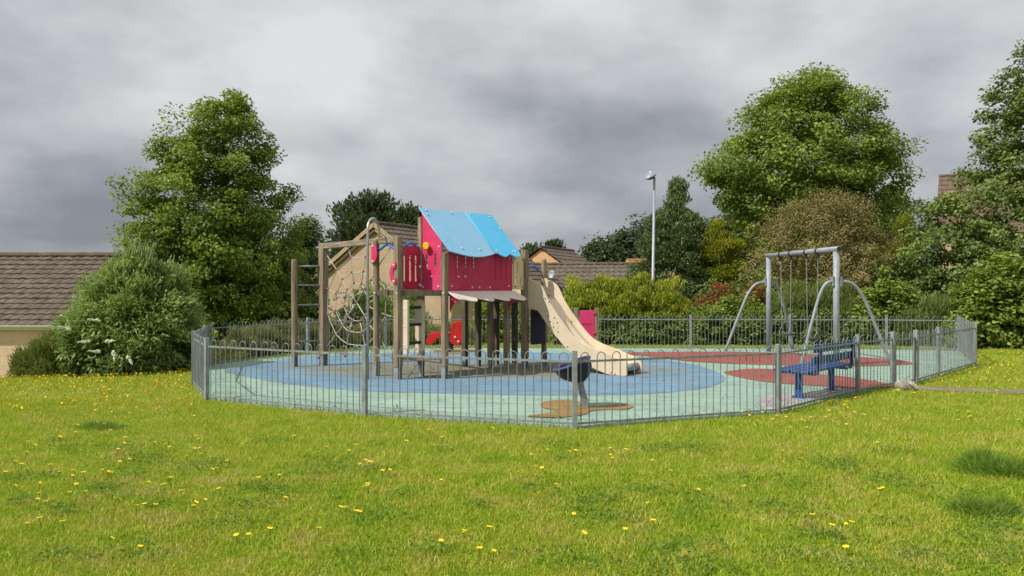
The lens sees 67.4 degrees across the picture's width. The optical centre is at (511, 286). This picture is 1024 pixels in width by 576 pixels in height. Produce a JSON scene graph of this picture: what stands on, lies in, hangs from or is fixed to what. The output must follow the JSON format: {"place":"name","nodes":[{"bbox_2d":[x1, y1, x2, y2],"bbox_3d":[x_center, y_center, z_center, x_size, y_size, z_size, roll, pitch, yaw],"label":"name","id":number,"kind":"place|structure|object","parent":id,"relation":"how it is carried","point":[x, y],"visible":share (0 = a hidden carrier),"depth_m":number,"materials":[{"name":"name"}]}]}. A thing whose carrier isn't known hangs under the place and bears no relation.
{"place":"outdoors","nodes":[
{"label":"outdoors","id":0,"kind":"place"},
{"bbox_2d":[0,269,1023,575],"bbox_3d":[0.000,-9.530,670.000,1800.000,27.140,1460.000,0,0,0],"label":"lawn","id":1,"kind":"structure","parent":0,"point":[148,391],"depth_m":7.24,"materials":[{"name":"green plant"}]},
{"bbox_2d":[6,328,106,377],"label":"shrub","id":2,"kind":"object","parent":1,"relation":"on","point":[38,357],"visible":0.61,"depth_m":14.97,"materials":[{"name":"green plant"}]},
{"bbox_2d":[0,252,121,378],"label":"house","id":3,"kind":"structure","parent":1,"relation":"on","point":[36,288],"depth_m":24.21,"materials":[{"name":"brown tile"}]},
{"bbox_2d":[63,418,138,431],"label":"grass tussock","id":4,"kind":"object","parent":1,"relation":"on","point":[95,425],"depth_m":9.12,"materials":[{"name":"green plant"}]},
{"bbox_2d":[48,238,215,377],"bbox_3d":[-7.804,0.517,15.921,3.262,2.996,2.964,0,0,0],"label":"buddleia bush","id":5,"kind":"object","parent":1,"relation":"on","point":[136,310],"visible":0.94,"depth_m":15.26,"materials":[{"name":"green plant"}]},
{"bbox_2d":[100,88,318,333],"bbox_3d":[-8.990,-1.615,23.012,6.145,8.857,5.749,0,0,0],"label":"broadleaf tree","id":6,"kind":"object","parent":1,"relation":"on","point":[218,250],"visible":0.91,"depth_m":22.05,"materials":[{"name":"green plant"}]},
{"bbox_2d":[167,272,332,370],"bbox_3d":[-8.031,1.528,22.920,2.223,4.086,6.378,0,0,36],"label":"dark hedge","id":7,"kind":"object","parent":1,"relation":"on","point":[315,317],"visible":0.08,"depth_m":23.93,"materials":[{"name":"green plant"}]},
{"bbox_2d":[212,316,359,363],"bbox_3d":[-5.807,1.358,19.772,1.444,1.202,4.657,0,0,33],"label":"hedge","id":8,"kind":"object","parent":1,"relation":"on","point":[238,336],"visible":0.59,"depth_m":19.11,"materials":[{"name":"green plant"}]},
{"bbox_2d":[272,212,333,319],"bbox_3d":[-7.667,0.107,27.018,2.608,5.427,2.486,0,0,0],"label":"broadleaf tree","id":9,"kind":"object","parent":1,"relation":"on","point":[311,242],"visible":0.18,"depth_m":26.78,"materials":[{"name":"green plant"}]},
{"bbox_2d":[318,188,408,261],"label":"distant tree","id":10,"kind":"object","parent":1,"relation":"on","point":[356,214],"visible":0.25,"depth_m":64.75,"materials":[{"name":"green plant"}]},
{"bbox_2d":[329,280,432,327],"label":"buddleia bush","id":11,"kind":"object","parent":1,"relation":"on","point":[412,300],"visible":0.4,"depth_m":23.36,"materials":[{"name":"green plant"}]},
{"bbox_2d":[395,201,421,225],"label":"distant tree","id":12,"kind":"object","parent":1,"relation":"on","point":[411,213],"visible":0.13,"depth_m":67.13,"materials":[{"name":"green plant"}]},
{"bbox_2d":[349,316,482,345],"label":"hedge","id":13,"kind":"object","parent":1,"relation":"on","point":[430,328],"visible":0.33,"depth_m":22.02,"materials":[{"name":"green plant"}]},
{"bbox_2d":[309,220,565,338],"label":"house","id":14,"kind":"structure","parent":1,"relation":"on","point":[408,233],"depth_m":32.40,"materials":[{"name":"brick"}]},
{"bbox_2d":[548,271,554,282],"bbox_3d":[2.006,-0.201,38.917,0.353,1.184,0.494,0,0,0],"label":"satellite dish","id":15,"kind":"object","parent":14,"relation":"attached to","point":[550,274],"visible":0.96,"depth_m":38.92,"materials":[{"name":"metal"}]},
{"bbox_2d":[469,302,530,342],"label":"green bush","id":16,"kind":"object","parent":1,"relation":"on","point":[484,329],"visible":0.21,"depth_m":23.15,"materials":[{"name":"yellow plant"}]},
{"bbox_2d":[0,350,1023,411],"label":"flower drift","id":17,"kind":"object","parent":1,"relation":"on","point":[157,384],"visible":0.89,"depth_m":13.03,"materials":[{"name":"yellow plant"}]},
{"bbox_2d":[1,433,1023,575],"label":"clover","id":18,"kind":"object","parent":1,"relation":"on","point":[598,515],"visible":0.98,"depth_m":5.64,"materials":[{"name":"green plant"}]},
{"bbox_2d":[518,241,542,253],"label":"distant tree","id":19,"kind":"object","parent":1,"relation":"on","point":[530,247],"visible":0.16,"depth_m":94.33,"materials":[{"name":"green plant"}]},
{"bbox_2d":[543,237,565,247],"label":"distant tree","id":20,"kind":"object","parent":1,"relation":"on","point":[556,242],"visible":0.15,"depth_m":95.39,"materials":[{"name":"green plant"}]},
{"bbox_2d":[529,245,587,262],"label":"house","id":21,"kind":"structure","parent":1,"relation":"on","point":[549,254],"depth_m":50.47,"materials":[{"name":"brown tile"}]},
{"bbox_2d":[191,315,976,428],"bbox_3d":[2.587,1.265,14.982,18.153,0.990,11.730,0,0,0],"label":"bow top fence","id":22,"kind":"object","parent":1,"relation":"on","point":[201,354],"visible":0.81,"depth_m":11.02,"materials":[{"name":"metal"}]},
{"bbox_2d":[896,332,915,380],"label":"gate","id":23,"kind":"structure","parent":22,"relation":"attached to","point":[913,355],"depth_m":13.31,"materials":[{"name":"metal"}]},
{"bbox_2d":[194,348,974,428],"bbox_3d":[2.588,1.730,14.982,18.091,0.100,11.668,0,0,0],"label":"play surface","id":24,"kind":"object","parent":1,"relation":"on","point":[497,402],"visible":0.32,"depth_m":11.58,"materials":[{"name":"rubber"}]},
{"bbox_2d":[433,349,474,353],"bbox_3d":[-1.499,1.671,19.620,1.096,0.003,1.554,0,0,0],"label":"tan play surface","id":25,"kind":"object","parent":24,"relation":"on","point":[456,351],"visible":0.66,"depth_m":19.61,"materials":[{"name":"beige rubber"}]},
{"bbox_2d":[427,321,461,350],"bbox_3d":[-1.720,1.294,19.606,0.883,0.781,0.369,0,0,0],"label":"spring rocker","id":26,"kind":"object","parent":25,"relation":"on","point":[454,336],"visible":0.83,"depth_m":19.44,"materials":[{"name":"red plastic"}]},
{"bbox_2d":[224,352,724,394],"bbox_3d":[-0.868,1.677,15.608,9.724,0.003,7.645,0,0,0],"label":"blue play surface","id":27,"kind":"object","parent":24,"relation":"on","point":[354,378],"visible":0.77,"depth_m":14.07,"materials":[{"name":"blue rubber"}]},
{"bbox_2d":[291,207,641,379],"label":"play tower","id":28,"kind":"structure","parent":27,"relation":"on","point":[496,275],"depth_m":14.86,"materials":[{"name":"wood"}]},
{"bbox_2d":[529,399,632,416],"bbox_3d":[0.853,1.671,10.417,1.299,0.003,1.587,0,0,26],"label":"tan play surface","id":29,"kind":"object","parent":24,"relation":"on","point":[562,407],"visible":0.73,"depth_m":10.48,"materials":[{"name":"rubber"}]},
{"bbox_2d":[553,355,591,407],"bbox_3d":[0.828,1.334,10.570,0.541,0.754,0.532,0,0,0],"label":"spinner bowl","id":30,"kind":"object","parent":29,"relation":"on","point":[564,373],"visible":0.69,"depth_m":10.45,"materials":[{"name":"plastic"}]},
{"bbox_2d":[574,308,598,340],"bbox_3d":[1.895,1.120,19.536,0.646,1.140,0.154,0,0,11],"label":"activity stand","id":31,"kind":"object","parent":24,"relation":"on","point":[589,320],"visible":0.58,"depth_m":19.50,"materials":[{"name":"pink plastic"}]},
{"bbox_2d":[211,347,972,423],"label":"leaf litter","id":32,"kind":"object","parent":24,"relation":"on","point":[569,391],"visible":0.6,"depth_m":13.49,"materials":[{"name":"plant"}]},
{"bbox_2d":[209,363,980,428],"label":"weeds","id":33,"kind":"object","parent":24,"relation":"on","point":[949,370],"visible":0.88,"depth_m":10.12,"materials":[{"name":"green plant"}]},
{"bbox_2d":[625,351,911,365],"bbox_3d":[5.678,1.671,17.841,6.185,0.003,3.567,0,0,0],"label":"red play surface","id":34,"kind":"object","parent":24,"relation":"on","point":[731,359],"visible":0.54,"depth_m":17.71,"materials":[{"name":"red rubber"}]},
{"bbox_2d":[724,246,889,364],"bbox_3d":[6.767,0.421,18.172,2.112,2.544,4.272,0,0,-8],"label":"swing set","id":35,"kind":"object","parent":34,"relation":"on","point":[835,281],"visible":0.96,"depth_m":16.23,"materials":[{"name":"grey paint"}]},
{"bbox_2d":[778,261,793,334],"bbox_3d":[6.665,0.266,18.692,0.170,1.859,0.623,0,0,-3],"label":"swing","id":36,"kind":"object","parent":35,"relation":"hanging from","point":[790,307],"visible":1,"depth_m":18.45,"materials":[{"name":"metal"}]},
{"bbox_2d":[803,258,820,339],"bbox_3d":[6.751,0.266,17.279,0.170,1.859,0.600,0,0,-3],"label":"swing","id":37,"kind":"object","parent":35,"relation":"hanging from","point":[814,338],"visible":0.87,"depth_m":17.07,"materials":[{"name":"metal"}]},
{"bbox_2d":[757,389,849,409],"bbox_3d":[4.266,1.667,11.571,0.730,0.003,3.030,0,0,44],"label":"bench pad","id":38,"kind":"object","parent":24,"relation":"on","point":[788,397],"visible":0.45,"depth_m":11.38,"materials":[{"name":"concrete"}]},
{"bbox_2d":[774,340,854,398],"bbox_3d":[4.756,1.273,11.922,0.590,0.833,1.890,0,0,44],"label":"bench","id":39,"kind":"object","parent":38,"relation":"on","point":[816,365],"visible":0.69,"depth_m":11.63,"materials":[{"name":"blue paint"}]},
{"bbox_2d":[724,369,889,388],"bbox_3d":[5.212,1.671,13.936,1.824,0.003,3.126,0,0,-36],"label":"red play surface","id":40,"kind":"object","parent":24,"relation":"on","point":[818,382],"visible":0.62,"depth_m":13.88,"materials":[{"name":"red rubber"}]},
{"bbox_2d":[535,262,639,294],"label":"house","id":41,"kind":"structure","parent":1,"relation":"on","point":[586,271],"depth_m":43.55,"materials":[{"name":"orange brick"}]},
{"bbox_2d":[576,230,632,261],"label":"distant tree","id":42,"kind":"object","parent":1,"relation":"on","point":[598,250],"visible":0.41,"depth_m":98.69,"materials":[{"name":"green plant"}]},
{"bbox_2d":[547,271,693,341],"bbox_3d":[3.326,0.639,23.264,4.655,2.229,2.338,0,0,0],"label":"privet hedge","id":43,"kind":"object","parent":1,"relation":"on","point":[637,294],"visible":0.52,"depth_m":22.85,"materials":[{"name":"green plant"}]},
{"bbox_2d":[548,311,701,344],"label":"dark hedge","id":44,"kind":"object","parent":1,"relation":"on","point":[641,337],"visible":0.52,"depth_m":22.24,"materials":[{"name":"green plant"}]},
{"bbox_2d":[605,225,648,260],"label":"distant tree","id":45,"kind":"object","parent":1,"relation":"on","point":[628,239],"visible":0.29,"depth_m":102.23,"materials":[{"name":"green plant"}]},
{"bbox_2d":[624,213,647,236],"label":"distant tree","id":46,"kind":"object","parent":1,"relation":"on","point":[641,227],"visible":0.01,"depth_m":107.86,"materials":[{"name":"green plant"}]},
{"bbox_2d":[645,171,655,281],"bbox_3d":[5.041,-0.939,27.919,0.417,6.478,0.377,0,0,0],"label":"lamp post","id":47,"kind":"object","parent":1,"relation":"on","point":[651,175],"visible":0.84,"depth_m":27.96,"materials":[{"name":"metal"}]},
{"bbox_2d":[626,259,674,279],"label":"house","id":48,"kind":"structure","parent":1,"relation":"on","point":[632,260],"depth_m":60.92,"materials":[{"name":"orange brick"}]},
{"bbox_2d":[623,175,722,308],"bbox_3d":[6.107,-0.772,29.952,4.044,7.165,4.118,0,0,26],"label":"conifer","id":49,"kind":"object","parent":1,"relation":"on","point":[679,230],"visible":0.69,"depth_m":29.31,"materials":[{"name":"green plant"}]},
{"bbox_2d":[692,216,752,293],"bbox_3d":[7.899,0.034,28.975,2.368,5.348,2.203,0,0,0],"label":"golden conifer","id":50,"kind":"object","parent":1,"relation":"on","point":[725,247],"visible":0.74,"depth_m":28.71,"materials":[{"name":"green plant"}]},
{"bbox_2d":[701,214,754,282],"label":"distant tree","id":51,"kind":"object","parent":1,"relation":"on","point":[726,227],"visible":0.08,"depth_m":110.68,"materials":[{"name":"green plant"}]},
{"bbox_2d":[688,291,772,342],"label":"green bush","id":52,"kind":"object","parent":1,"relation":"on","point":[731,306],"visible":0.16,"depth_m":22.89,"materials":[{"name":"green plant"}]},
{"bbox_2d":[692,281,771,309],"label":"red leaved shrub","id":53,"kind":"object","parent":1,"relation":"on","point":[714,299],"visible":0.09,"depth_m":24.06,"materials":[{"name":"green plant"}]},
{"bbox_2d":[718,212,762,284],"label":"distant tree","id":54,"kind":"object","parent":1,"relation":"on","point":[729,216],"visible":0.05,"depth_m":114.25,"materials":[{"name":"green plant"}]},
{"bbox_2d":[687,62,928,286],"bbox_3d":[13.558,-3.696,36.043,11.016,13.473,9.365,0,0,0],"label":"broadleaf tree","id":55,"kind":"object","parent":1,"relation":"on","point":[829,145],"visible":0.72,"depth_m":34.20,"materials":[{"name":"green plant"}]},
{"bbox_2d":[761,277,861,342],"bbox_3d":[9.080,0.743,23.130,3.677,2.104,1.927,0,0,0],"label":"feathery hedge","id":56,"kind":"object","parent":1,"relation":"on","point":[798,302],"visible":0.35,"depth_m":22.71,"materials":[{"name":"green plant"}]},
{"bbox_2d":[684,307,944,345],"bbox_3d":[8.850,1.168,22.332,7.790,1.155,1.307,0,0,2],"label":"dark hedge","id":57,"kind":"object","parent":1,"relation":"on","point":[743,325],"visible":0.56,"depth_m":22.15,"materials":[{"name":"green plant"}]},
{"bbox_2d":[735,184,915,299],"bbox_3d":[11.001,-0.500,26.960,6.609,6.204,5.966,0,0,0],"label":"olive brown tree","id":58,"kind":"object","parent":1,"relation":"on","point":[825,239],"visible":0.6,"depth_m":26.45,"materials":[{"name":"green plant"}]},
{"bbox_2d":[690,251,1009,310],"bbox_3d":[11.064,0.310,25.138,11.386,3.096,2.336,0,0,4],"label":"dark hedge","id":59,"kind":"object","parent":1,"relation":"on","point":[739,288],"visible":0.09,"depth_m":25.14,"materials":[{"name":"green plant"}]},
{"bbox_2d":[845,265,926,345],"bbox_3d":[11.015,0.567,22.634,2.822,2.384,1.751,0,0,0],"label":"green bush","id":60,"kind":"object","parent":1,"relation":"on","point":[886,297],"visible":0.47,"depth_m":22.28,"materials":[{"name":"green plant"}]},
{"bbox_2d":[881,213,930,272],"bbox_3d":[15.266,-0.102,29.975,1.764,5.608,1.819,0,0,0],"label":"golden conifer","id":61,"kind":"object","parent":1,"relation":"on","point":[904,220],"visible":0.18,"depth_m":29.75,"materials":[{"name":"green plant"}]},
{"bbox_2d":[894,379,917,390],"bbox_3d":[6.435,1.651,12.583,0.332,0.241,0.261,0,0,0],"label":"boulder","id":62,"kind":"object","parent":1,"relation":"on","point":[904,384],"visible":0.72,"depth_m":12.49,"materials":[{"name":"stone"}]},
{"bbox_2d":[888,292,960,345],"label":"feathery hedge","id":63,"kind":"object","parent":1,"relation":"on","point":[938,309],"visible":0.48,"depth_m":21.79,"materials":[{"name":"green plant"}]},
{"bbox_2d":[887,39,1023,305],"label":"broadleaf tree","id":64,"kind":"object","parent":1,"relation":"on","point":[979,235],"visible":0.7,"depth_m":23.75,"materials":[{"name":"green plant"}]},
{"bbox_2d":[929,444,1023,482],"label":"grass tussock","id":65,"kind":"object","parent":1,"relation":"on","point":[985,461],"depth_m":6.95,"materials":[{"name":"green plant"}]},
{"bbox_2d":[932,491,1023,523],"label":"grass tussock","id":66,"kind":"object","parent":1,"relation":"on","point":[996,506],"depth_m":5.69,"materials":[{"name":"green plant"}]},
{"bbox_2d":[937,171,1023,268],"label":"house","id":67,"kind":"structure","parent":1,"relation":"on","point":[944,184],"depth_m":45.95,"materials":[{"name":"brick"}]},
{"bbox_2d":[938,250,1023,349],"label":"green bush","id":68,"kind":"object","parent":1,"relation":"on","point":[993,307],"visible":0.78,"depth_m":20.86,"materials":[{"name":"green plant"}]},
{"bbox_2d":[0,0,1023,268],"label":"sky","id":69,"kind":"structure","parent":0,"point":[547,119],"materials":[{"name":"grey"}]},
{"bbox_2d":[915,386,1023,393],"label":"path","id":70,"kind":"structure","parent":0,"point":[948,389],"depth_m":12.54,"materials":[{"name":"beige concrete"}]}
]}

